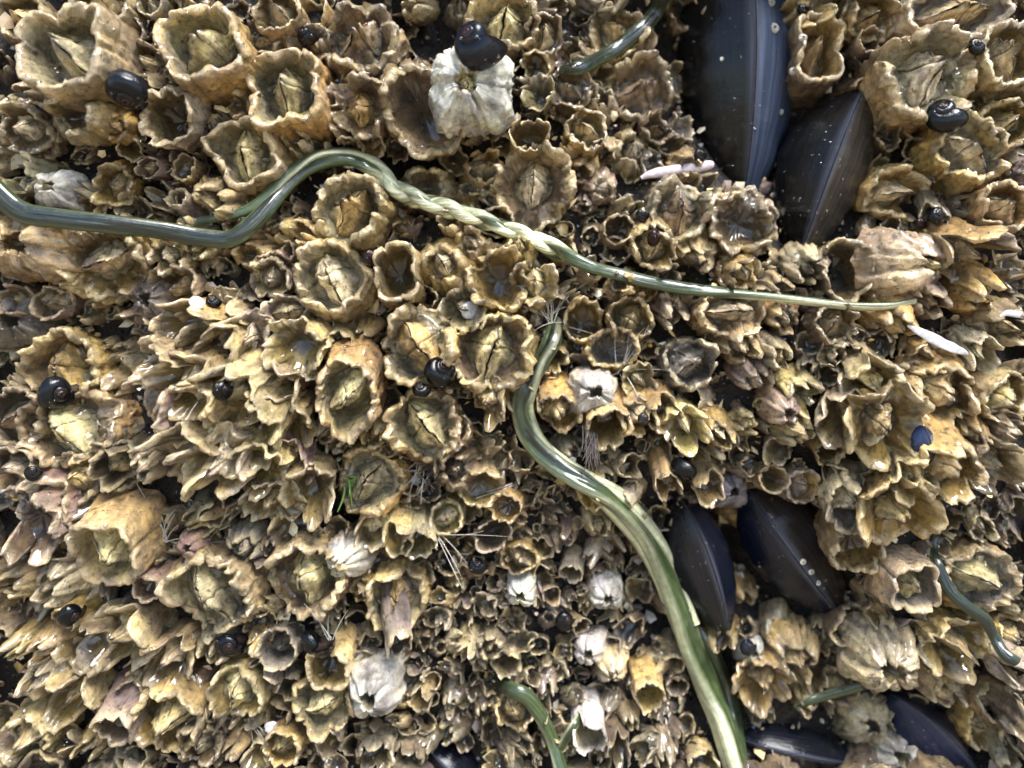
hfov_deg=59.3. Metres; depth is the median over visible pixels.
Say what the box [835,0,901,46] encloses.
barnacle
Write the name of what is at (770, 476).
barnacle
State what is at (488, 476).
barnacle
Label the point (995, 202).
barnacle
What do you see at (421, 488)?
fibre tuft
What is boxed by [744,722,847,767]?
mussel
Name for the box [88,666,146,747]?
barnacle
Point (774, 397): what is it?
barnacle
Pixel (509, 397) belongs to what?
barnacle
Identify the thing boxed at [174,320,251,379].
barnacle
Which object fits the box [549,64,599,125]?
barnacle
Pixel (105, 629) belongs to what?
barnacle
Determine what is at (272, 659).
barnacle
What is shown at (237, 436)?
barnacle
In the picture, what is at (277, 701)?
barnacle
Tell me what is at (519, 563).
barnacle
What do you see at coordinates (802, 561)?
baby barnacle
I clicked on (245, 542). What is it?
barnacle
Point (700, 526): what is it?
mussel
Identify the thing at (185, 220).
barnacle
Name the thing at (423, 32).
mussel
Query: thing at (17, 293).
barnacle
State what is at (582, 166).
barnacle
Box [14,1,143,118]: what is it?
barnacle
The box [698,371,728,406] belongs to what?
barnacle
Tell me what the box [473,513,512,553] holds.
barnacle
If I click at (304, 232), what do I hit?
barnacle
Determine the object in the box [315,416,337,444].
barnacle
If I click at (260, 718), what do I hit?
barnacle
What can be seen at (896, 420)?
barnacle
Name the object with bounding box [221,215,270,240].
barnacle
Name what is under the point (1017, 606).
barnacle
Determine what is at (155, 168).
barnacle
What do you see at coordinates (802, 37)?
baby barnacle
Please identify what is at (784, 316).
barnacle
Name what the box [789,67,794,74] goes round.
baby barnacle
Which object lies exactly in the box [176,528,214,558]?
barnacle
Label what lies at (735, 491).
barnacle
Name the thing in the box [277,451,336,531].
barnacle
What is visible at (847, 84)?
barnacle
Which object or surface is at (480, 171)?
barnacle
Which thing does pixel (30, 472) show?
snail
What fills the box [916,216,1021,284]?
barnacle
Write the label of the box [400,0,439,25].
barnacle
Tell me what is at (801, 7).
snail
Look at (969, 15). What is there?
barnacle
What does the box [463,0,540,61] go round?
barnacle
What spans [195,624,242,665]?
barnacle
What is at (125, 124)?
barnacle
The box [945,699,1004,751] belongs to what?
barnacle
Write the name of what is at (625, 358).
fibre tuft
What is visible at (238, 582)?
barnacle
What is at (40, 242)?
barnacle
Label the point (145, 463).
barnacle
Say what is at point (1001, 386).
barnacle
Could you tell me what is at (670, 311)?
barnacle
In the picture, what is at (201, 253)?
barnacle
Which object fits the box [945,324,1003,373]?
barnacle
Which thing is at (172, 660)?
barnacle
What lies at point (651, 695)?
barnacle
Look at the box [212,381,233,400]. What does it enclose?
snail
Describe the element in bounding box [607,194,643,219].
barnacle
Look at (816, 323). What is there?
barnacle
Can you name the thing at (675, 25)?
barnacle
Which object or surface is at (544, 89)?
barnacle
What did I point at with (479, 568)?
snail
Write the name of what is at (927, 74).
barnacle
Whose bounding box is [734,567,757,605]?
barnacle
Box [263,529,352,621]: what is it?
barnacle
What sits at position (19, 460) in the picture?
barnacle
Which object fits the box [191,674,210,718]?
bristle tuft
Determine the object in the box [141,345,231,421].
barnacle
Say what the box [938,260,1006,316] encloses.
barnacle
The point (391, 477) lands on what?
barnacle
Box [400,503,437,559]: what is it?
barnacle
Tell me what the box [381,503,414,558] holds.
barnacle
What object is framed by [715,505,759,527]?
barnacle
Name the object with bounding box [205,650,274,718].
barnacle
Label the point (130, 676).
barnacle
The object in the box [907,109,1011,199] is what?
barnacle
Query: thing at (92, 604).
barnacle
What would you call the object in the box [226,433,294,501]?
barnacle
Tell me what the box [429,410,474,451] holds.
barnacle
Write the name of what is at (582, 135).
barnacle
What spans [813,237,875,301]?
barnacle
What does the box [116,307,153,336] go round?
barnacle
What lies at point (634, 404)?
barnacle
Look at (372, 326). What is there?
barnacle
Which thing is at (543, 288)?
barnacle
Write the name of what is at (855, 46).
barnacle
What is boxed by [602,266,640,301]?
barnacle
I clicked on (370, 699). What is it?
barnacle
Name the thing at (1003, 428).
barnacle
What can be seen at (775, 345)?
barnacle
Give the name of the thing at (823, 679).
barnacle
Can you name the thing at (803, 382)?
barnacle
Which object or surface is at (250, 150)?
barnacle
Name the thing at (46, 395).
snail
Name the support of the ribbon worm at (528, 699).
on the barnacle crust
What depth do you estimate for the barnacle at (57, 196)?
0.17 m
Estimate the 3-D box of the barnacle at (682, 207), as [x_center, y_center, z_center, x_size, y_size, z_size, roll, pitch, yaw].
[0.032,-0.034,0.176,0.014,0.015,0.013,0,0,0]
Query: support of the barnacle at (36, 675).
attached to the rock
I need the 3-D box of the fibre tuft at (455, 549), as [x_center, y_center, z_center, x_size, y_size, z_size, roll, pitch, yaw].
[-0.007,0.034,0.174,0.014,0.011,0.004,0,0,0]
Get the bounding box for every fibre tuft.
[137,484,221,542]
[248,717,265,739]
[307,607,347,640]
[372,442,436,497]
[403,462,430,493]
[438,531,505,582]
[478,483,513,497]
[536,283,592,333]
[578,425,600,475]
[612,325,662,395]
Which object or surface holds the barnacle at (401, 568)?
attached to the rock
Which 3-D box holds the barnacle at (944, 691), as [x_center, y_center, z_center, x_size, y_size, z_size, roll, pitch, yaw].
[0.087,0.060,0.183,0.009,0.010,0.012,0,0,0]
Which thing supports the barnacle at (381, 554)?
attached to the rock
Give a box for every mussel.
[416,19,440,47]
[427,738,477,767]
[663,495,736,634]
[676,0,792,189]
[736,488,845,613]
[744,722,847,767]
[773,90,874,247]
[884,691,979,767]
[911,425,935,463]
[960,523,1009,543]
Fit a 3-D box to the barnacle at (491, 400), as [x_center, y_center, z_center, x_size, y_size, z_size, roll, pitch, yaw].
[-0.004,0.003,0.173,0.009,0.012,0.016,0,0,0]
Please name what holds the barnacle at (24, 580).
attached to the rock
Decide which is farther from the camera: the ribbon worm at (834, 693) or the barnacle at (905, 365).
the ribbon worm at (834, 693)
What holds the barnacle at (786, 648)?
attached to the rock
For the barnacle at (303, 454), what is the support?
attached to the rock
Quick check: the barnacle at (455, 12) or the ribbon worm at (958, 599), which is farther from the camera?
the barnacle at (455, 12)
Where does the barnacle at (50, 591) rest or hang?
attached to the rock
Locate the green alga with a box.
[336,472,371,511]
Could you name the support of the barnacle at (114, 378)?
attached to the rock
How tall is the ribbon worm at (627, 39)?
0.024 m
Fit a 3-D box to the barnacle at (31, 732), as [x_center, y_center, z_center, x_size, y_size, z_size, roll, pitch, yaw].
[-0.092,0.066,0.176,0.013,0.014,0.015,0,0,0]
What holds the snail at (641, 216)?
on the barnacle at (661, 261)
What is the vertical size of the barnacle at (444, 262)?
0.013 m
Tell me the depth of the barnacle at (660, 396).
0.17 m
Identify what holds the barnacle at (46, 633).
attached to the rock
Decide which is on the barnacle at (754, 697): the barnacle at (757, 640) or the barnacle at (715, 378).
the barnacle at (757, 640)
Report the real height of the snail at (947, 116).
0.007 m
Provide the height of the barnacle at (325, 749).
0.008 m
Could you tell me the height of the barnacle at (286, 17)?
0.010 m
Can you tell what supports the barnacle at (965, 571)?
attached to the rock
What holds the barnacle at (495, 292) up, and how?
attached to the rock
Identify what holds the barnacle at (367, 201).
attached to the rock
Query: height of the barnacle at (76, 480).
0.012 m
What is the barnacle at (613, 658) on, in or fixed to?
attached to the rock
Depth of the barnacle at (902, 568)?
0.17 m
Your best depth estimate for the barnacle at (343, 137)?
0.17 m
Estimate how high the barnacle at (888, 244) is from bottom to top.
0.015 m
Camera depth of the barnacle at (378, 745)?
0.18 m
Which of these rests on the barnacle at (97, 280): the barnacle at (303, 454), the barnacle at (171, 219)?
the barnacle at (171, 219)
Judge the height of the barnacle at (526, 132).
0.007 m
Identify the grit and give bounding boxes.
[0,0,1023,767]
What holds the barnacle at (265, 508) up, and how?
attached to the rock
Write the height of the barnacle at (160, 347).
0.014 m
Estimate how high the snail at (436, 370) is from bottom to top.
0.006 m
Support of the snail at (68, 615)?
on the barnacle at (92, 604)
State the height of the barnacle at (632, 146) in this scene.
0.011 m
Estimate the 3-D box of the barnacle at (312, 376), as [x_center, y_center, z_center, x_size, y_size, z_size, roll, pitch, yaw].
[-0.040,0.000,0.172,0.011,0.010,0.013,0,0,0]
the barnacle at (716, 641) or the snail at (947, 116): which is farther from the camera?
the barnacle at (716, 641)
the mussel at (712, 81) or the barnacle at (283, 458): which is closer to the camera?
the barnacle at (283, 458)
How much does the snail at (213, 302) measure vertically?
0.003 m
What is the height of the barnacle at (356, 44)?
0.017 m
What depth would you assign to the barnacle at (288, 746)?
0.17 m
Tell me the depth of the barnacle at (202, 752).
0.17 m
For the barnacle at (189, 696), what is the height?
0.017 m
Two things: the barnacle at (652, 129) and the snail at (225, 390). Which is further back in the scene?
the barnacle at (652, 129)
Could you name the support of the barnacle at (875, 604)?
attached to the rock
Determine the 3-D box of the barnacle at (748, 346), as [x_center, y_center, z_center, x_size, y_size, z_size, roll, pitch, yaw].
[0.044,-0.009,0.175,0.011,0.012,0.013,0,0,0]
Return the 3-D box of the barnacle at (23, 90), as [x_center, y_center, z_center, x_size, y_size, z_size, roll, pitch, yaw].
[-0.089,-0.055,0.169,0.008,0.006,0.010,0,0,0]
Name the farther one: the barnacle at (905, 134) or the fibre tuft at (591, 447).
the barnacle at (905, 134)
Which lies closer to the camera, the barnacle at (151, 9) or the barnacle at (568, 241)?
the barnacle at (151, 9)
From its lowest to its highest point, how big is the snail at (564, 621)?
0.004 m
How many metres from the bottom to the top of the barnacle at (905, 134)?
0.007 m
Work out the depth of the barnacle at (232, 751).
0.17 m
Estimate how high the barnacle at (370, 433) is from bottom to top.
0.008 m
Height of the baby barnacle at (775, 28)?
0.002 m
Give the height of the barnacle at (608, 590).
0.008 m
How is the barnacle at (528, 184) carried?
attached to the rock
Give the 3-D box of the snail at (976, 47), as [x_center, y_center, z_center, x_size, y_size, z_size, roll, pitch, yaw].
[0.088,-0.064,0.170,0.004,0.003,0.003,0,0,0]
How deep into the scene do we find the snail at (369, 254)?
0.17 m
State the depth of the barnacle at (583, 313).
0.18 m
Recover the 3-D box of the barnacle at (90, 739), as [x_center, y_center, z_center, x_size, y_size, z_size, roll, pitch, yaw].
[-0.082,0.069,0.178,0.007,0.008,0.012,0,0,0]
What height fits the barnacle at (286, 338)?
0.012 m
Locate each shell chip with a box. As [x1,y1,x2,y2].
[188,296,204,308]
[264,721,276,734]
[411,476,420,484]
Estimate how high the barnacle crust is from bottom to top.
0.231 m
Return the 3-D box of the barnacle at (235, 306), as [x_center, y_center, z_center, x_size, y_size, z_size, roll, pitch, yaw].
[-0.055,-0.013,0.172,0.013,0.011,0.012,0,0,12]
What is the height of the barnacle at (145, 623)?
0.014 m
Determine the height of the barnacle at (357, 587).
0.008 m
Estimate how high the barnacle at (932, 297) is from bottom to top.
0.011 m
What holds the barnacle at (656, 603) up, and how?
attached to the rock
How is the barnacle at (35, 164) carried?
attached to the rock
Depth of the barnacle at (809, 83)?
0.18 m
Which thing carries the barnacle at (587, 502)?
attached to the rock
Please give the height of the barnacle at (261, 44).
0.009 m
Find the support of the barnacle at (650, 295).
attached to the rock
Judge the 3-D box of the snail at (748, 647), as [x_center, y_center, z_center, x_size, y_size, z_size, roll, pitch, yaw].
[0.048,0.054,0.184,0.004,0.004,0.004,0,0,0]
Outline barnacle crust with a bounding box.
[0,0,1023,767]
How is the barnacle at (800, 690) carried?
attached to the rock
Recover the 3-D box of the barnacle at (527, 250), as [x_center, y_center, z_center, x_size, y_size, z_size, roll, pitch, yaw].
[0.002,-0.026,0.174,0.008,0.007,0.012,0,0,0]
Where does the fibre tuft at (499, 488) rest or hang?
on the barnacle at (488, 476)
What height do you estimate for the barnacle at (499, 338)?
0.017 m
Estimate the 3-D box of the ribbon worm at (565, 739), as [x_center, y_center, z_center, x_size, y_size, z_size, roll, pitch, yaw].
[0.012,0.070,0.179,0.006,0.010,0.004,0,0,0]
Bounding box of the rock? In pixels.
[0,0,1023,767]
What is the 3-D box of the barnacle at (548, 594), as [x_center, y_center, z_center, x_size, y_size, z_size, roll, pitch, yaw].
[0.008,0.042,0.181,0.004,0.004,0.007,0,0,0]
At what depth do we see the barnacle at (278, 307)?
0.17 m
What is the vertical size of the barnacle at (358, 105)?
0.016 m
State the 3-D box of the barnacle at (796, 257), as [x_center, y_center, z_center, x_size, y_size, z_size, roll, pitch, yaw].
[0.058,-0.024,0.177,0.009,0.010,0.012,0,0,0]
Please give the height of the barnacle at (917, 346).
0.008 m
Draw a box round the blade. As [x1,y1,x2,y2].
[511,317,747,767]
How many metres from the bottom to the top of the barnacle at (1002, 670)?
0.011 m
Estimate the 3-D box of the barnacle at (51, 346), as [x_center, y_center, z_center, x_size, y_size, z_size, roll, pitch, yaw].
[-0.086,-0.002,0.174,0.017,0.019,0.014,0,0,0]
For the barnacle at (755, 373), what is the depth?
0.17 m
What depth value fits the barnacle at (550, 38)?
0.17 m
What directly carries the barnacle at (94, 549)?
attached to the rock
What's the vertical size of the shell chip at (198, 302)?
0.003 m
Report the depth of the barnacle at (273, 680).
0.17 m
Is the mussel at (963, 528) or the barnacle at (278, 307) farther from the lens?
the mussel at (963, 528)
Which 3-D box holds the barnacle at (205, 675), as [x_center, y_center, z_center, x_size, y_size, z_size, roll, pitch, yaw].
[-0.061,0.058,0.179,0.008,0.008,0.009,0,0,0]
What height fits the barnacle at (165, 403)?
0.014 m
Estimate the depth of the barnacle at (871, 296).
0.17 m
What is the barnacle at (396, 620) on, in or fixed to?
attached to the rock
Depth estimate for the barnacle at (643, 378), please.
0.18 m
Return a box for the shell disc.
[460,301,478,318]
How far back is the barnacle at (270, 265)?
0.17 m
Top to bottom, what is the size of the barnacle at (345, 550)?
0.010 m
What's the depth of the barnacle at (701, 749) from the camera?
0.18 m
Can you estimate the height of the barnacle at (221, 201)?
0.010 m
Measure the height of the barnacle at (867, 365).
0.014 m
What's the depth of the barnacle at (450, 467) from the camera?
0.17 m
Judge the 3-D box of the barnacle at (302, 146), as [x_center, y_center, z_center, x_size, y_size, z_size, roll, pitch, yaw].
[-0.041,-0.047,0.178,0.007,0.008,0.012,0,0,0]
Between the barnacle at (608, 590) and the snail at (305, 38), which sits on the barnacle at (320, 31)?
the snail at (305, 38)
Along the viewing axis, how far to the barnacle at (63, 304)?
0.17 m
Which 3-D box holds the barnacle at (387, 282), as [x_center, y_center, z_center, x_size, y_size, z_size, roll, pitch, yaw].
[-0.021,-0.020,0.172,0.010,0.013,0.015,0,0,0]
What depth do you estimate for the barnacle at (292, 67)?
0.17 m
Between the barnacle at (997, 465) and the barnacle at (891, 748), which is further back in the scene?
the barnacle at (891, 748)
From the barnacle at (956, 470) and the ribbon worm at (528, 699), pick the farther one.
the ribbon worm at (528, 699)
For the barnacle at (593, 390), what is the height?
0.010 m
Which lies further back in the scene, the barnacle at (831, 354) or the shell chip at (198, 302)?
the barnacle at (831, 354)
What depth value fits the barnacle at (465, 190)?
0.18 m
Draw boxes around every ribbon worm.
[0,147,916,310]
[491,672,567,767]
[558,713,581,751]
[559,0,669,75]
[794,682,863,710]
[929,546,1023,671]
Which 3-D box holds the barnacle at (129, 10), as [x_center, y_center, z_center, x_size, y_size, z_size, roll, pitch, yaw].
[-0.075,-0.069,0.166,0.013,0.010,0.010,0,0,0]
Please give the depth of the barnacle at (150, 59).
0.17 m
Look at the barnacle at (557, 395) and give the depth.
0.17 m
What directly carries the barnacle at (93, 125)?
attached to the rock
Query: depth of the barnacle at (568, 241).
0.18 m
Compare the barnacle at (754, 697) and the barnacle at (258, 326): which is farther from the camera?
the barnacle at (754, 697)
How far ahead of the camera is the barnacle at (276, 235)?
0.17 m
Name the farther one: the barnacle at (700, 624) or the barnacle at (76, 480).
the barnacle at (700, 624)
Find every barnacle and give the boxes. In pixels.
[0,0,57,45]
[0,96,68,159]
[0,207,88,284]
[0,283,40,317]
[0,297,65,349]
[0,384,51,448]
[0,445,38,493]
[0,466,83,566]
[0,558,43,599]
[0,612,50,660]
[0,693,84,767]
[2,150,70,198]
[7,81,44,100]
[13,651,74,697]
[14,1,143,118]
[14,326,117,409]
[14,386,142,468]
[26,619,82,667]
[28,285,85,320]
[28,667,115,734]
[29,282,53,286]
[30,554,89,608]
[34,169,89,211]
[42,98,120,146]
[50,450,103,506]
[50,608,118,678]
[51,592,105,631]
[55,213,156,305]
[64,488,174,586]
[68,0,145,29]
[69,719,107,761]
[75,598,176,672]
[86,430,148,492]
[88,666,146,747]
[90,158,145,207]
[100,107,139,145]
[100,363,135,398]
[114,665,152,705]
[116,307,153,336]
[121,376,180,431]
[127,420,221,502]
[128,333,194,399]
[130,432,173,484]
[130,660,211,753]
[131,278,178,326]
[131,556,176,603]
[134,155,173,180]
[136,0,174,20]
[136,38,168,84]
[137,85,215,152]
[139,617,201,702]
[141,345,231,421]
[145,239,199,277]
[146,261,210,299]
[148,297,230,353]
[151,378,230,448]
[152,1,259,108]
[154,536,271,633]
[157,213,176,222]
[162,421,257,500]
[173,152,207,188]
[174,285,255,325]
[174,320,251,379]
[175,713,230,767]
[176,216,202,227]
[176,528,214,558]
[181,497,234,530]
[184,224,223,260]
[186,348,281,426]
[191,174,250,224]
[193,655,222,684]
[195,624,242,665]
[200,115,296,196]
[202,382,296,479]
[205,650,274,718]
[219,307,273,350]
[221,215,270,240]
[221,714,261,762]
[225,89,251,119]
[225,515,270,559]
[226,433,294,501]
[231,239,280,272]
[237,478,308,521]
[237,711,265,749]
[242,383,317,451]
[244,47,335,144]
[245,622,271,665]
[247,659,285,692]
[249,247,294,298]
[250,21,286,54]
[251,0,310,42]
[253,616,303,672]
[258,158,297,198]
[259,293,314,323]
[260,315,337,380]
[261,353,310,413]
[262,693,293,725]
[262,714,307,767]
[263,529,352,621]
[265,211,296,246]
[267,511,322,540]
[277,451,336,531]
[278,364,328,397]
[280,130,313,159]
[282,430,317,484]
[286,23,330,60]
[287,217,324,246]
[291,668,355,743]
[293,237,377,323]
[299,0,334,28]
[305,622,359,690]
[311,170,398,254]
[315,334,388,444]
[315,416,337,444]
[315,723,347,760]
[319,0,413,81]
[323,320,357,359]
[326,70,390,149]
[326,528,376,577]
[336,135,367,168]
[338,440,412,516]
[348,568,378,601]
[348,646,408,718]
[353,513,388,552]
[355,315,386,343]
[355,721,397,767]
[359,409,386,449]
[365,554,433,631]
[367,547,391,573]
[372,240,427,309]
[377,58,465,160]
[380,581,412,659]
[381,302,461,388]
[381,388,463,465]
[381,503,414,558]
[390,214,413,237]
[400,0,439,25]
[400,165,459,217]
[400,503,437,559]
[420,237,476,296]
[428,46,515,138]
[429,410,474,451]
[429,496,466,535]
[432,444,480,493]
[436,209,468,237]
[437,285,486,331]
[438,311,538,393]
[442,0,471,32]
[453,224,488,262]
[456,181,481,203]
[458,148,503,188]
[458,458,505,508]
[459,237,532,325]
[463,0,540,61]
[466,372,507,432]
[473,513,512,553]
[476,621,506,661]
[479,203,516,238]
[487,481,529,523]
[489,139,576,231]
[493,684,533,732]
[499,537,540,575]
[502,235,538,264]
[505,570,536,606]
[507,384,543,412]
[508,118,550,160]
[509,259,558,309]
[519,48,555,80]
[520,72,554,114]
[524,11,564,60]
[535,370,582,433]
[538,340,569,374]
[542,582,560,606]
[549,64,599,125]
[550,510,579,553]
[551,229,577,266]
[561,294,603,344]
[562,108,607,156]
[565,366,617,418]
[571,156,597,185]
[571,686,607,756]
[573,625,608,665]
[575,465,605,511]
[577,165,616,206]
[580,505,612,537]
[582,325,640,374]
[582,384,634,451]
[586,570,623,609]
[588,1,657,68]
[595,639,628,682]
[599,213,634,250]
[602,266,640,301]
[603,295,655,343]
[605,50,675,125]
[607,128,648,179]
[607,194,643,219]
[615,382,660,437]
[621,360,657,396]
[624,215,677,272]
[628,652,665,715]
[633,110,673,147]
[636,287,657,303]
[642,173,714,245]
[643,379,683,433]
[645,585,689,616]
[647,445,683,501]
[649,290,689,330]
[655,335,720,393]
[661,396,712,457]
[663,0,706,36]
[664,146,702,183]
[673,229,718,274]
[683,736,720,767]
[686,288,765,340]
[689,451,725,508]
[697,403,736,450]
[697,615,701,627]
[698,184,778,257]
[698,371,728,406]
[702,614,739,653]
[708,320,763,364]
[709,253,760,289]
[714,472,747,507]
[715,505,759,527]
[722,356,774,389]
[727,408,757,436]
[731,635,763,662]
[731,645,798,718]
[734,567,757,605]
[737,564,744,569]
[751,463,789,494]
[754,385,800,424]
[755,329,792,370]
[760,612,820,684]
[762,292,798,335]
[769,0,774,6]
[769,414,815,446]
[771,23,778,33]
[774,362,824,419]
[774,465,820,504]
[777,241,828,285]
[779,0,837,28]
[786,11,846,107]
[787,671,818,719]
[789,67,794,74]
[798,34,806,42]
[800,300,860,346]
[800,559,805,564]
[804,420,845,465]
[811,658,859,706]
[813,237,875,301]
[813,508,886,574]
[814,383,883,449]
[815,458,876,534]
[820,601,874,648]
[825,337,863,363]
[830,446,865,473]
[832,75,864,113]
[832,692,888,746]
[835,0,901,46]
[836,611,919,691]
[837,341,905,403]
[839,377,934,471]
[844,25,883,62]
[850,226,943,296]
[852,163,931,218]
[852,593,902,635]
[853,470,948,548]
[854,19,977,140]
[857,295,918,338]
[863,544,941,613]
[868,292,875,299]
[874,726,917,767]
[881,0,1016,48]
[888,449,941,507]
[891,414,989,504]
[892,360,925,389]
[893,349,980,424]
[901,129,923,144]
[905,280,952,319]
[905,336,955,373]
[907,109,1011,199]
[913,606,992,685]
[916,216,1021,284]
[916,668,968,707]
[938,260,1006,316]
[940,534,1023,611]
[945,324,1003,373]
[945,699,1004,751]
[954,413,993,451]
[957,179,1023,233]
[958,295,1023,346]
[962,503,999,543]
[962,671,1022,723]
[963,18,1023,107]
[968,365,1023,422]
[968,433,1023,495]
[974,97,1023,158]
[978,405,1023,454]
[982,637,1023,690]
[988,611,1023,645]
[991,592,1023,617]
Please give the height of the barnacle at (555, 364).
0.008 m
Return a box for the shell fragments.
[0,0,1021,767]
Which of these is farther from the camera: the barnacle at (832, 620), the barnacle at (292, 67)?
the barnacle at (832, 620)
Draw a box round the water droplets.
[0,0,1023,767]
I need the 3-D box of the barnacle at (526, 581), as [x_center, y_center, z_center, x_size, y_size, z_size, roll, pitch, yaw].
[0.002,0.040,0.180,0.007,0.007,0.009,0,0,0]
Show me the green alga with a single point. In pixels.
(350, 482)
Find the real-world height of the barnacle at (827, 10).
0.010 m
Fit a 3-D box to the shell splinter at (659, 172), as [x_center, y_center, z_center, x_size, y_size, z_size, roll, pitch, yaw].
[0.033,-0.043,0.179,0.015,0.004,0.002,0,0,0]
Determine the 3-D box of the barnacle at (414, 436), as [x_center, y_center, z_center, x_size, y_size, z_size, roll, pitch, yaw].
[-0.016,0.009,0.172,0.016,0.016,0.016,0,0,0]
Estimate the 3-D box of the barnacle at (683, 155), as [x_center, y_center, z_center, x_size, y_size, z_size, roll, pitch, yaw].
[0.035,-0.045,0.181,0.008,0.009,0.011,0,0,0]
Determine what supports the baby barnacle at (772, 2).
on the mussel at (712, 81)
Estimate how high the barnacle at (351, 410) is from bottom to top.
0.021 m
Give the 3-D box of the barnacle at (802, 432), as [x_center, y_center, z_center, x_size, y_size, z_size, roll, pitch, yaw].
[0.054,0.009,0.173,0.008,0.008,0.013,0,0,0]
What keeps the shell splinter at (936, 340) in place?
on the barnacle at (950, 390)
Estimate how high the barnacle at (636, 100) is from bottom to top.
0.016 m
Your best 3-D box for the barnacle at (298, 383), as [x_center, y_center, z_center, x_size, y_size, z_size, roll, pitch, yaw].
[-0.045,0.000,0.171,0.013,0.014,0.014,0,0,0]
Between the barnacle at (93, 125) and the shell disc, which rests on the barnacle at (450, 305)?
the shell disc
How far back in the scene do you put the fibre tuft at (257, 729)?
0.18 m
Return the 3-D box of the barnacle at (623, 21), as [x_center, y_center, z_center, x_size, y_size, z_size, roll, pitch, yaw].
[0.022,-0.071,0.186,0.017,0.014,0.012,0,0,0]
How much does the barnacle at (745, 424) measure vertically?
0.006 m
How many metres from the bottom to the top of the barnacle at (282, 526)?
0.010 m
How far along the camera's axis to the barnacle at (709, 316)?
0.17 m
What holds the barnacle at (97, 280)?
attached to the rock
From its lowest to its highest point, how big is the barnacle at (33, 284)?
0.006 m
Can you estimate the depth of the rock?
0.18 m
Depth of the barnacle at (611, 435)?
0.17 m
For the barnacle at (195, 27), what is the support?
attached to the rock
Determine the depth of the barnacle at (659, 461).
0.17 m
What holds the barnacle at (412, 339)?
attached to the rock
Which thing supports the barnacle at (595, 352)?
attached to the rock
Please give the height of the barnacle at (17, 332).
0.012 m
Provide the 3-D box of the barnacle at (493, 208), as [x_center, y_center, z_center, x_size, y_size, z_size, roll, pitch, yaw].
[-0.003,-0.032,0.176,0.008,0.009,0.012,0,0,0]
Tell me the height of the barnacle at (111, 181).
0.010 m
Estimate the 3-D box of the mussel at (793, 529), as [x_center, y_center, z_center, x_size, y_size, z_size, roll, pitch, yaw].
[0.058,0.034,0.186,0.020,0.027,0.015,0,0,-25]
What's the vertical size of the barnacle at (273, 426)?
0.019 m
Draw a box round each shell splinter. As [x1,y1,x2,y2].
[640,160,713,179]
[907,325,967,354]
[1000,310,1022,318]
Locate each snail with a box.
[24,466,43,480]
[36,376,79,409]
[57,604,86,626]
[104,68,148,109]
[206,295,222,307]
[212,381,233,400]
[214,632,248,656]
[297,26,318,46]
[301,629,335,659]
[362,250,373,264]
[412,382,430,396]
[424,357,455,388]
[454,20,507,70]
[468,557,487,574]
[555,611,575,631]
[636,209,648,221]
[637,413,650,425]
[647,229,660,246]
[669,457,696,480]
[694,149,706,161]
[740,639,756,655]
[797,3,808,14]
[915,218,926,228]
[926,99,968,132]
[928,208,945,224]
[968,39,985,55]
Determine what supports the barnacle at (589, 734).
attached to the rock
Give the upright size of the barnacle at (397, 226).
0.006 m
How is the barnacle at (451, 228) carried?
on the barnacle at (444, 262)
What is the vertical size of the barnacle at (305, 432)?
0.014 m
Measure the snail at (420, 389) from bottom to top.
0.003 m
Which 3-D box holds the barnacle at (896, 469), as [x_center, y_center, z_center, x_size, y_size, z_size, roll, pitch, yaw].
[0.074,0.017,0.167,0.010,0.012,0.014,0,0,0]
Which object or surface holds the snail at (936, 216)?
on the barnacle at (953, 236)
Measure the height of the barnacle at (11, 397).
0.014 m
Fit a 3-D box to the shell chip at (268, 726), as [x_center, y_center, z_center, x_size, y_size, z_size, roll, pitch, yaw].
[-0.047,0.067,0.175,0.003,0.003,0.001,0,0,0]
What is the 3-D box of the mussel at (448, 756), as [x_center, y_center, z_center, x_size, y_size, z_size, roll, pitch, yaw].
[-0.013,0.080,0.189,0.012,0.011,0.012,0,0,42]
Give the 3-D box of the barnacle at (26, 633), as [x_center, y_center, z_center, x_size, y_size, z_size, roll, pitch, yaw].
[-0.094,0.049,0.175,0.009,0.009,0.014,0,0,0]
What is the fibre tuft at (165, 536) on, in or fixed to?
attached to the rock
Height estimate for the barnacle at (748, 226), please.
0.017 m
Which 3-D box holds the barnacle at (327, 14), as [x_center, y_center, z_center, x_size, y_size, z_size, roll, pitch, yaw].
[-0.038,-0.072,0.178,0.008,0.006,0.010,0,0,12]
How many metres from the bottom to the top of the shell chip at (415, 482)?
0.002 m
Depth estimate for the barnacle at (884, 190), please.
0.18 m
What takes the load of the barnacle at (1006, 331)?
attached to the rock
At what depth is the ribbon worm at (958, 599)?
0.17 m
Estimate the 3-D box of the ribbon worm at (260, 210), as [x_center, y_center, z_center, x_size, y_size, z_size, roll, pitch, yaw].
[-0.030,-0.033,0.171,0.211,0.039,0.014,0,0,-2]
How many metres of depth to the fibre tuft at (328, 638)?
0.17 m
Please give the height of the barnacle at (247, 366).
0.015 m
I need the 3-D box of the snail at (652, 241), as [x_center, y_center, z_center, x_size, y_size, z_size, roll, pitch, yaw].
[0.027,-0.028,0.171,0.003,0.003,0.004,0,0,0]
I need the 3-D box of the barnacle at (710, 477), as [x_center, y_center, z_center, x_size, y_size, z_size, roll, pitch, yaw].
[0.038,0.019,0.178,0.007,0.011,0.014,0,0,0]
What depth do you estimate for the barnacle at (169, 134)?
0.17 m
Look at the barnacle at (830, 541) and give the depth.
0.18 m
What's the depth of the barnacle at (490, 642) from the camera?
0.18 m
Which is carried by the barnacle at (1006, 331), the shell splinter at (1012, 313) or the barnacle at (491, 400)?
the shell splinter at (1012, 313)
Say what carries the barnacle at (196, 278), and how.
attached to the rock
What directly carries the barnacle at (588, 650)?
attached to the rock

